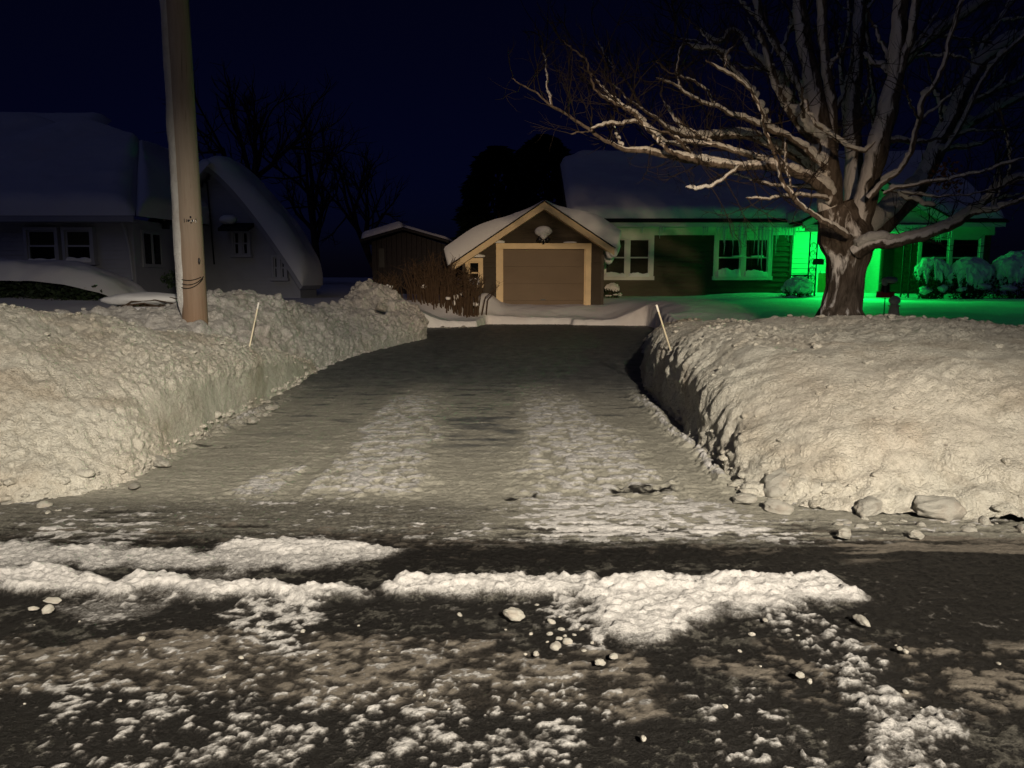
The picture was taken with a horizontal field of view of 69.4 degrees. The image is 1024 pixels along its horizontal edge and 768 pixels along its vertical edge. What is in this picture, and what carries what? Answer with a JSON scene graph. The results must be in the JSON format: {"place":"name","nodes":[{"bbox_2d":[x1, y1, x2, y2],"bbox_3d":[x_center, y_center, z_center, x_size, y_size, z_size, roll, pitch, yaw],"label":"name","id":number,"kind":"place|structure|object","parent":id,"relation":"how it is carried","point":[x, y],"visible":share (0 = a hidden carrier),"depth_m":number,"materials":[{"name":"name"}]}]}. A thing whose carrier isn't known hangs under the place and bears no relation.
{"place":"outdoors","nodes":[
{"label":"outdoors","id":0,"kind":"place"},
{"bbox_2d":[72,324,740,497],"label":"driveway","id":1,"kind":"structure","parent":0,"point":[504,410],"depth_m":7.78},
{"bbox_2d":[128,482,140,488],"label":"snow lump","id":2,"kind":"object","parent":1,"relation":"on","point":[134,485],"visible":1,"depth_m":5.61,"materials":[{"name":"white snow"}]},
{"bbox_2d":[153,455,170,466],"bbox_3d":[-3.040,0.658,6.377,0.284,0.066,0.125,14,21,34],"label":"snow lump","id":3,"kind":"object","parent":1,"relation":"on","point":[160,461],"visible":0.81,"depth_m":6.32,"materials":[{"name":"white snow"}]},
{"bbox_2d":[247,417,257,423],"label":"snow lump","id":4,"kind":"object","parent":1,"relation":"on","point":[252,420],"visible":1,"depth_m":8.18,"materials":[{"name":"white snow"}]},
{"bbox_2d":[265,405,275,410],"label":"snow lump","id":5,"kind":"object","parent":1,"relation":"on","point":[269,408],"visible":1,"depth_m":9.00,"materials":[{"name":"white snow"}]},
{"bbox_2d":[0,494,1023,767],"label":"road","id":6,"kind":"structure","parent":0,"point":[670,600],"depth_m":3.35,"materials":[{"name":"black asphalt"}]},
{"bbox_2d":[3,501,14,504],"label":"snow lump","id":7,"kind":"object","parent":6,"relation":"on","point":[8,502],"visible":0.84,"depth_m":5.28,"materials":[{"name":"white snow"}]},
{"bbox_2d":[28,606,38,610],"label":"snow lump","id":8,"kind":"object","parent":6,"relation":"on","point":[32,608],"visible":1,"depth_m":3.55,"materials":[{"name":"white snow"}]},
{"bbox_2d":[36,501,53,507],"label":"snow lump","id":9,"kind":"object","parent":6,"relation":"on","point":[42,504],"visible":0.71,"depth_m":5.20,"materials":[{"name":"white snow"}]},
{"bbox_2d":[41,604,54,614],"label":"snow lump","id":10,"kind":"object","parent":6,"relation":"on","point":[48,609],"visible":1,"depth_m":3.52,"materials":[{"name":"white snow"}]},
{"bbox_2d":[43,597,61,603],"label":"snow lump","id":11,"kind":"object","parent":6,"relation":"on","point":[54,600],"visible":1,"depth_m":3.63,"materials":[{"name":"white snow"}]},
{"bbox_2d":[137,636,145,640],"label":"snow lump","id":12,"kind":"object","parent":6,"relation":"on","point":[141,638],"visible":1,"depth_m":3.30,"materials":[{"name":"white snow"}]},
{"bbox_2d":[502,607,524,620],"bbox_3d":[0.008,1.075,3.469,0.087,0.051,0.101,10,-4,-44],"label":"snow lump","id":13,"kind":"object","parent":6,"relation":"on","point":[513,614],"visible":1,"depth_m":3.44,"materials":[{"name":"white snow"}]},
{"bbox_2d":[547,618,555,623],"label":"snow lump","id":14,"kind":"object","parent":6,"relation":"on","point":[550,621],"visible":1,"depth_m":3.46,"materials":[{"name":"white snow"}]},
{"bbox_2d":[549,642,560,650],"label":"snow lump","id":15,"kind":"object","parent":6,"relation":"on","point":[554,646],"visible":1,"depth_m":3.21,"materials":[{"name":"white snow"}]},
{"bbox_2d":[562,637,572,644],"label":"snow lump","id":16,"kind":"object","parent":6,"relation":"on","point":[566,641],"visible":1,"depth_m":3.27,"materials":[{"name":"white snow"}]},
{"bbox_2d":[595,659,605,665],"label":"snow lump","id":17,"kind":"object","parent":6,"relation":"on","point":[601,662],"visible":1,"depth_m":3.04,"materials":[{"name":"white snow"}]},
{"bbox_2d":[609,653,617,658],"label":"snow lump","id":18,"kind":"object","parent":6,"relation":"on","point":[613,656],"visible":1,"depth_m":3.09,"materials":[{"name":"white snow"}]},
{"bbox_2d":[640,735,646,741],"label":"snow lump","id":19,"kind":"object","parent":6,"relation":"on","point":[643,738],"visible":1,"depth_m":2.54,"materials":[{"name":"white snow"}]},
{"bbox_2d":[732,493,757,502],"bbox_3d":[1.665,0.812,5.281,0.177,0.068,0.133,-5,-3,26],"label":"snow lump","id":20,"kind":"object","parent":6,"relation":"on","point":[744,498],"visible":1,"depth_m":5.24,"materials":[{"name":"white snow"}]},
{"bbox_2d":[763,498,793,514],"bbox_3d":[1.835,0.836,5.090,0.206,0.075,0.115,9,20,29],"label":"snow lump","id":21,"kind":"object","parent":6,"relation":"on","point":[775,506],"visible":1,"depth_m":5.06,"materials":[{"name":"white snow"}]},
{"bbox_2d":[795,671,804,677],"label":"snow lump","id":22,"kind":"object","parent":6,"relation":"on","point":[798,674],"visible":1,"depth_m":2.94,"materials":[{"name":"white snow"}]},
{"bbox_2d":[835,527,850,538],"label":"snow lump","id":23,"kind":"object","parent":6,"relation":"on","point":[844,532],"visible":1,"depth_m":4.53,"materials":[{"name":"white snow"}]},
{"bbox_2d":[842,520,851,523],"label":"snow lump","id":24,"kind":"object","parent":6,"relation":"on","point":[847,521],"visible":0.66,"depth_m":4.86,"materials":[{"name":"white snow"}]},
{"bbox_2d":[854,523,868,527],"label":"snow lump","id":25,"kind":"object","parent":6,"relation":"on","point":[861,525],"visible":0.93,"depth_m":4.77,"materials":[{"name":"white snow"}]},
{"bbox_2d":[852,614,870,626],"bbox_3d":[1.620,1.090,3.422,0.050,0.032,0.104,-5,11,-8],"label":"snow lump","id":26,"kind":"object","parent":6,"relation":"on","point":[861,620],"visible":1,"depth_m":3.40,"materials":[{"name":"white snow"}]},
{"bbox_2d":[854,496,882,517],"bbox_3d":[2.423,0.835,5.036,0.172,0.098,0.270,8,18,37],"label":"snow lump","id":27,"kind":"object","parent":6,"relation":"on","point":[869,506],"visible":1,"depth_m":4.99,"materials":[{"name":"white snow"}]},
{"bbox_2d":[908,529,924,538],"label":"snow lump","id":28,"kind":"object","parent":6,"relation":"on","point":[916,534],"visible":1,"depth_m":4.54,"materials":[{"name":"white snow"}]},
{"bbox_2d":[916,521,925,526],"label":"snow lump","id":29,"kind":"object","parent":6,"relation":"on","point":[920,523],"visible":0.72,"depth_m":4.81,"materials":[{"name":"white snow"}]},
{"bbox_2d":[913,495,966,520],"bbox_3d":[2.865,0.820,4.977,0.376,0.139,0.284,4,8,-18],"label":"snow lump","id":30,"kind":"object","parent":6,"relation":"on","point":[945,508],"visible":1,"depth_m":4.89,"materials":[{"name":"white snow"}]},
{"bbox_2d":[960,525,977,531],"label":"snow lump","id":31,"kind":"object","parent":6,"relation":"on","point":[966,528],"visible":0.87,"depth_m":4.72,"materials":[{"name":"white snow"}]},
{"bbox_2d":[978,516,991,524],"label":"snow lump","id":32,"kind":"object","parent":6,"relation":"on","point":[984,520],"visible":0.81,"depth_m":4.86,"materials":[{"name":"white snow"}]},
{"bbox_2d":[1015,524,1023,532],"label":"snow lump","id":33,"kind":"object","parent":6,"relation":"on","point":[1019,528],"visible":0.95,"depth_m":4.70,"materials":[{"name":"white snow"}]},
{"bbox_2d":[0,277,1023,327],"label":"snowy ground","id":34,"kind":"structure","parent":0,"point":[631,310],"depth_m":21.74,"materials":[{"name":"white snow"}]},
{"bbox_2d":[0,258,147,300],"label":"hedge","id":35,"kind":"object","parent":34,"relation":"on","point":[75,278],"visible":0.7,"depth_m":17.79,"materials":[{"name":"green plant"}]},
{"bbox_2d":[99,292,176,309],"bbox_3d":[-6.006,-1.259,12.371,1.886,0.561,0.901,0,8,0],"label":"buried shrub","id":36,"kind":"object","parent":34,"relation":"on","point":[137,300],"visible":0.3,"depth_m":12.16,"materials":[{"name":"white plant"}]},
{"bbox_2d":[0,303,317,502],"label":"snow bank","id":37,"kind":"structure","parent":34,"relation":"on","point":[92,401],"depth_m":6.63,"materials":[{"name":"white snow"}]},
{"bbox_2d":[249,302,258,346],"bbox_3d":[-3.500,-0.663,9.957,0.025,0.863,0.342,3,9,22],"label":"marker stake","id":38,"kind":"object","parent":37,"relation":"on","point":[254,323],"visible":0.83,"depth_m":9.98,"materials":[{"name":"white paint"}]},
{"bbox_2d":[0,112,322,297],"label":"house","id":39,"kind":"structure","parent":34,"relation":"on","point":[85,187],"depth_m":21.65,"materials":[{"name":"white"}]},
{"bbox_2d":[22,227,62,259],"bbox_3d":[-12.410,-3.647,19.555,0.960,0.980,0.225,0,8,0],"label":"window","id":40,"kind":"structure","parent":39,"relation":"in","point":[40,243],"depth_m":19.54,"materials":[{"name":"white"}]},
{"bbox_2d":[60,227,99,264],"bbox_3d":[-11.445,-3.647,19.555,0.890,0.980,0.225,0,8,0],"label":"window","id":41,"kind":"structure","parent":39,"relation":"in","point":[78,243],"depth_m":19.54,"materials":[{"name":"white"}]},
{"bbox_2d":[140,230,163,267],"bbox_3d":[-10.015,-3.754,20.603,0.060,1.000,1.150,0,8,0],"label":"window","id":42,"kind":"structure","parent":39,"relation":"in","point":[151,241],"depth_m":20.57,"materials":[{"name":"white"}]},
{"bbox_2d":[230,230,252,256],"bbox_3d":[-8.700,-4.518,23.778,0.660,0.870,0.220,0,8,0],"label":"window","id":43,"kind":"structure","parent":39,"relation":"in","point":[241,241],"depth_m":23.74,"materials":[{"name":"white"}]},
{"bbox_2d":[270,255,289,280],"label":"window","id":44,"kind":"structure","parent":39,"relation":"in","point":[279,272],"depth_m":23.83,"materials":[{"name":"white wood"}]},
{"bbox_2d":[160,270,175,288],"bbox_3d":[-7.507,-2.314,16.315,0.533,0.443,0.464,0,8,0],"label":"bare shrub","id":45,"kind":"object","parent":34,"relation":"on","point":[168,281],"visible":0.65,"depth_m":16.27,"materials":[{"name":"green plant"}]},
{"bbox_2d":[159,0,207,323],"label":"utility pole","id":46,"kind":"object","parent":34,"relation":"on","point":[188,240],"visible":0.92,"depth_m":9.86,"materials":[{"name":"brown wood"}]},
{"bbox_2d":[48,278,428,370],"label":"snow bank","id":47,"kind":"structure","parent":34,"relation":"on","point":[352,323],"depth_m":12.99,"materials":[{"name":"white snow"}]},
{"bbox_2d":[376,302,387,311],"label":"snow lump","id":48,"kind":"object","parent":47,"relation":"on","point":[381,307],"visible":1,"depth_m":16.13,"materials":[{"name":"white snow"}]},
{"bbox_2d":[157,58,354,177],"bbox_3d":[-13.694,-10.601,38.176,12.260,12.636,6.875,6,10,35],"label":"bare tree","id":49,"kind":"object","parent":34,"relation":"on","point":[257,154],"visible":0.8,"depth_m":38.24,"materials":[{"name":"brown plant"}]},
{"bbox_2d":[235,82,374,263],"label":"bare tree","id":50,"kind":"object","parent":34,"relation":"on","point":[312,201],"visible":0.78,"depth_m":43.44,"materials":[{"name":"brown plant"}]},
{"bbox_2d":[301,132,410,268],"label":"bare tree","id":51,"kind":"object","parent":34,"relation":"on","point":[351,217],"visible":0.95,"depth_m":44.44,"materials":[{"name":"brown plant"}]},
{"bbox_2d":[372,269,402,290],"bbox_3d":[-3.493,-2.767,21.065,0.766,1.025,0.759,6,10,37],"label":"bare shrub","id":52,"kind":"object","parent":34,"relation":"on","point":[391,285],"visible":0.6,"depth_m":20.96,"materials":[{"name":"brown plant"}]},
{"bbox_2d":[360,222,456,293],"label":"shed","id":53,"kind":"structure","parent":34,"relation":"on","point":[394,244],"depth_m":29.55,"materials":[{"name":"brown wood"}]},
{"bbox_2d":[378,249,499,314],"bbox_3d":[-2.165,-3.194,22.726,3.692,2.114,1.298,1,8,9],"label":"bare shrub","id":54,"kind":"object","parent":34,"relation":"on","point":[429,291],"visible":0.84,"depth_m":22.52,"materials":[{"name":"brown plant"}]},
{"bbox_2d":[443,263,496,317],"bbox_3d":[-1.149,-2.829,22.361,1.900,1.691,0.782,0,8,0],"label":"bare shrub","id":55,"kind":"object","parent":34,"relation":"on","point":[469,293],"visible":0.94,"depth_m":22.32,"materials":[{"name":"brown plant"}]},
{"bbox_2d":[450,145,541,288],"bbox_3d":[-0.718,-8.474,39.218,5.520,8.077,5.975,0,8,0],"label":"evergreen tree","id":56,"kind":"object","parent":34,"relation":"on","point":[474,209],"visible":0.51,"depth_m":37.85,"materials":[{"name":"plant"}]},
{"bbox_2d":[444,200,620,304],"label":"garage","id":57,"kind":"structure","parent":34,"relation":"on","point":[543,252],"depth_m":23.73,"materials":[{"name":"brown wood"}]},
{"bbox_2d":[465,258,483,287],"bbox_3d":[-1.215,-3.585,23.856,0.630,0.940,0.215,0,8,0],"label":"window","id":58,"kind":"structure","parent":57,"relation":"in","point":[476,263],"depth_m":23.80,"materials":[{"name":"beige paint"}]},
{"bbox_2d":[503,249,583,304],"bbox_3d":[1.020,-3.256,23.970,2.610,2.176,0.040,0,8,0],"label":"garage door","id":59,"kind":"structure","parent":57,"relation":"in","point":[511,257],"depth_m":23.92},
{"bbox_2d":[494,134,571,214],"bbox_3d":[1.744,-9.005,40.120,5.952,8.879,6.134,0,8,0],"label":"evergreen tree","id":60,"kind":"object","parent":34,"relation":"on","point":[534,153],"visible":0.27,"depth_m":38.60,"materials":[{"name":"plant"}]},
{"bbox_2d":[604,283,621,297],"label":"snowy bush","id":61,"kind":"object","parent":34,"relation":"on","point":[614,287],"visible":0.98,"depth_m":25.98,"materials":[{"name":"white snow"}]},
{"bbox_2d":[490,0,1023,315],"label":"maple tree","id":62,"kind":"object","parent":34,"relation":"on","point":[857,224],"visible":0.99,"depth_m":10.13,"materials":[{"name":"brown plant"}]},
{"bbox_2d":[555,150,1008,297],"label":"house","id":63,"kind":"structure","parent":34,"relation":"on","point":[683,255],"depth_m":26.77,"materials":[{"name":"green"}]},
{"bbox_2d":[604,235,653,279],"bbox_3d":[4.170,-4.580,26.766,1.960,1.620,0.215,0,8,0],"label":"window","id":64,"kind":"structure","parent":63,"relation":"in","point":[626,275],"depth_m":26.74,"materials":[{"name":"white paint"}]},
{"bbox_2d":[724,227,725,250],"bbox_3d":[7.512,-5.063,26.134,0.092,0.971,0.094,2,8,15],"label":"icicle","id":65,"kind":"object","parent":63,"relation":"hanging from","point":[724,236],"visible":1,"depth_m":26.09,"materials":[{"name":"white"}]},
{"bbox_2d":[739,227,741,255],"bbox_3d":[8.052,-5.046,26.133,0.096,1.003,0.099,-4,9,-29],"label":"icicle","id":66,"kind":"object","parent":63,"relation":"hanging from","point":[740,228],"visible":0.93,"depth_m":26.09,"materials":[{"name":"white"}]},
{"bbox_2d":[712,235,772,279],"bbox_3d":[8.340,-4.580,26.766,2.180,1.620,0.215,0,8,0],"label":"window","id":67,"kind":"structure","parent":63,"relation":"in","point":[740,273],"depth_m":26.74,"materials":[{"name":"white paint"}]},
{"bbox_2d":[745,227,747,252],"bbox_3d":[8.265,-5.036,26.126,0.074,1.022,0.072,5,9,30],"label":"icicle","id":68,"kind":"object","parent":63,"relation":"hanging from","point":[745,238],"visible":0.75,"depth_m":26.09,"materials":[{"name":"white"}]},
{"bbox_2d":[757,227,760,260],"bbox_3d":[8.721,-4.873,26.154,0.087,1.355,0.085,-4,9,-29],"label":"icicle","id":69,"kind":"object","parent":63,"relation":"hanging from","point":[758,241],"visible":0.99,"depth_m":26.11,"materials":[{"name":"white"}]},
{"bbox_2d":[761,227,763,268],"bbox_3d":[8.854,-4.798,26.165,0.074,1.509,0.073,4,9,26],"label":"icicle","id":70,"kind":"object","parent":63,"relation":"hanging from","point":[762,245],"visible":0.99,"depth_m":26.14,"materials":[{"name":"white"}]},
{"bbox_2d":[771,227,773,261],"bbox_3d":[9.179,-4.849,26.159,0.083,1.404,0.081,1,8,7],"label":"icicle","id":71,"kind":"object","parent":63,"relation":"hanging from","point":[771,241],"visible":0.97,"depth_m":26.10,"materials":[{"name":"white"}]},
{"bbox_2d":[793,228,794,250],"bbox_3d":[9.941,-5.077,26.134,0.079,0.944,0.077,-2,8,-16],"label":"icicle","id":72,"kind":"object","parent":63,"relation":"hanging from","point":[793,237],"visible":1,"depth_m":26.09,"materials":[{"name":"white"}]},
{"bbox_2d":[812,259,824,264],"bbox_3d":[10.430,-4.164,25.175,0.360,0.200,0.140,0,8,0],"label":"mailbox","id":73,"kind":"object","parent":63,"relation":"attached to","point":[818,261],"visible":1,"depth_m":25.13,"materials":[{"name":"black metal"}]},
{"bbox_2d":[815,245,825,292],"bbox_3d":[12.125,-4.360,27.968,1.250,2.150,0.114,0,8,0],"label":"front door","id":74,"kind":"structure","parent":63,"relation":"in","point":[820,276],"depth_m":28.00,"materials":[{"name":"white paint"}]},
{"bbox_2d":[916,235,984,279],"bbox_3d":[15.825,-4.570,26.769,2.410,1.600,0.210,0,8,0],"label":"window","id":75,"kind":"structure","parent":63,"relation":"in","point":[949,259],"depth_m":26.67,"materials":[{"name":"white paint"}]},
{"bbox_2d":[781,276,813,297],"bbox_3d":[9.760,-3.182,25.286,1.105,1.015,0.995,0,8,0],"label":"snowy bush","id":76,"kind":"object","parent":34,"relation":"on","point":[800,285],"visible":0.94,"depth_m":25.00,"materials":[{"name":"white plant"}]},
{"bbox_2d":[639,314,1023,519],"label":"snow bank","id":77,"kind":"structure","parent":34,"relation":"on","point":[893,413],"depth_m":5.95,"materials":[{"name":"white snow"}]},
{"bbox_2d":[655,305,670,350],"bbox_3d":[1.962,-0.519,9.290,0.543,0.966,0.027,-7,11,-41],"label":"marker stake","id":78,"kind":"object","parent":77,"relation":"on","point":[657,308],"visible":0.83,"depth_m":9.18,"materials":[{"name":"white paint"}]},
{"bbox_2d":[759,468,790,497],"bbox_3d":[1.994,0.728,5.508,0.343,0.183,0.295,-15,12,-16],"label":"snow lump","id":79,"kind":"object","parent":77,"relation":"on","point":[775,482],"visible":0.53,"depth_m":5.40,"materials":[{"name":"white snow"}]},
{"bbox_2d":[876,277,897,314],"bbox_3d":[6.799,-1.413,13.418,0.305,1.063,0.284,0,8,0],"label":"bird feeder","id":80,"kind":"object","parent":34,"relation":"on","point":[885,292],"visible":0.98,"depth_m":13.31,"materials":[{"name":"wood"}]},
{"bbox_2d":[888,296,900,314],"bbox_3d":[6.891,-1.184,13.365,0.236,0.824,0.232,0,8,0],"label":"garden ornament","id":81,"kind":"object","parent":34,"relation":"on","point":[894,302],"visible":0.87,"depth_m":13.27,"materials":[{"name":"stone"}]},
{"bbox_2d":[909,257,954,298],"bbox_3d":[14.148,-3.473,24.903,1.316,1.624,1.123,-4,9,-27],"label":"snowy bush","id":82,"kind":"object","parent":34,"relation":"on","point":[926,269],"visible":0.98,"depth_m":24.62,"materials":[{"name":"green plant"}]},
{"bbox_2d":[944,257,995,298],"bbox_3d":[15.250,-3.374,24.650,1.455,1.717,1.469,8,11,44],"label":"snowy bush","id":83,"kind":"object","parent":34,"relation":"on","point":[976,273],"visible":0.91,"depth_m":24.27,"materials":[{"name":"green plant"}]},
{"bbox_2d":[984,250,1023,298],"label":"snowy bush","id":84,"kind":"object","parent":34,"relation":"on","point":[1008,268],"visible":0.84,"depth_m":23.98,"materials":[{"name":"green plant"}]}
]}

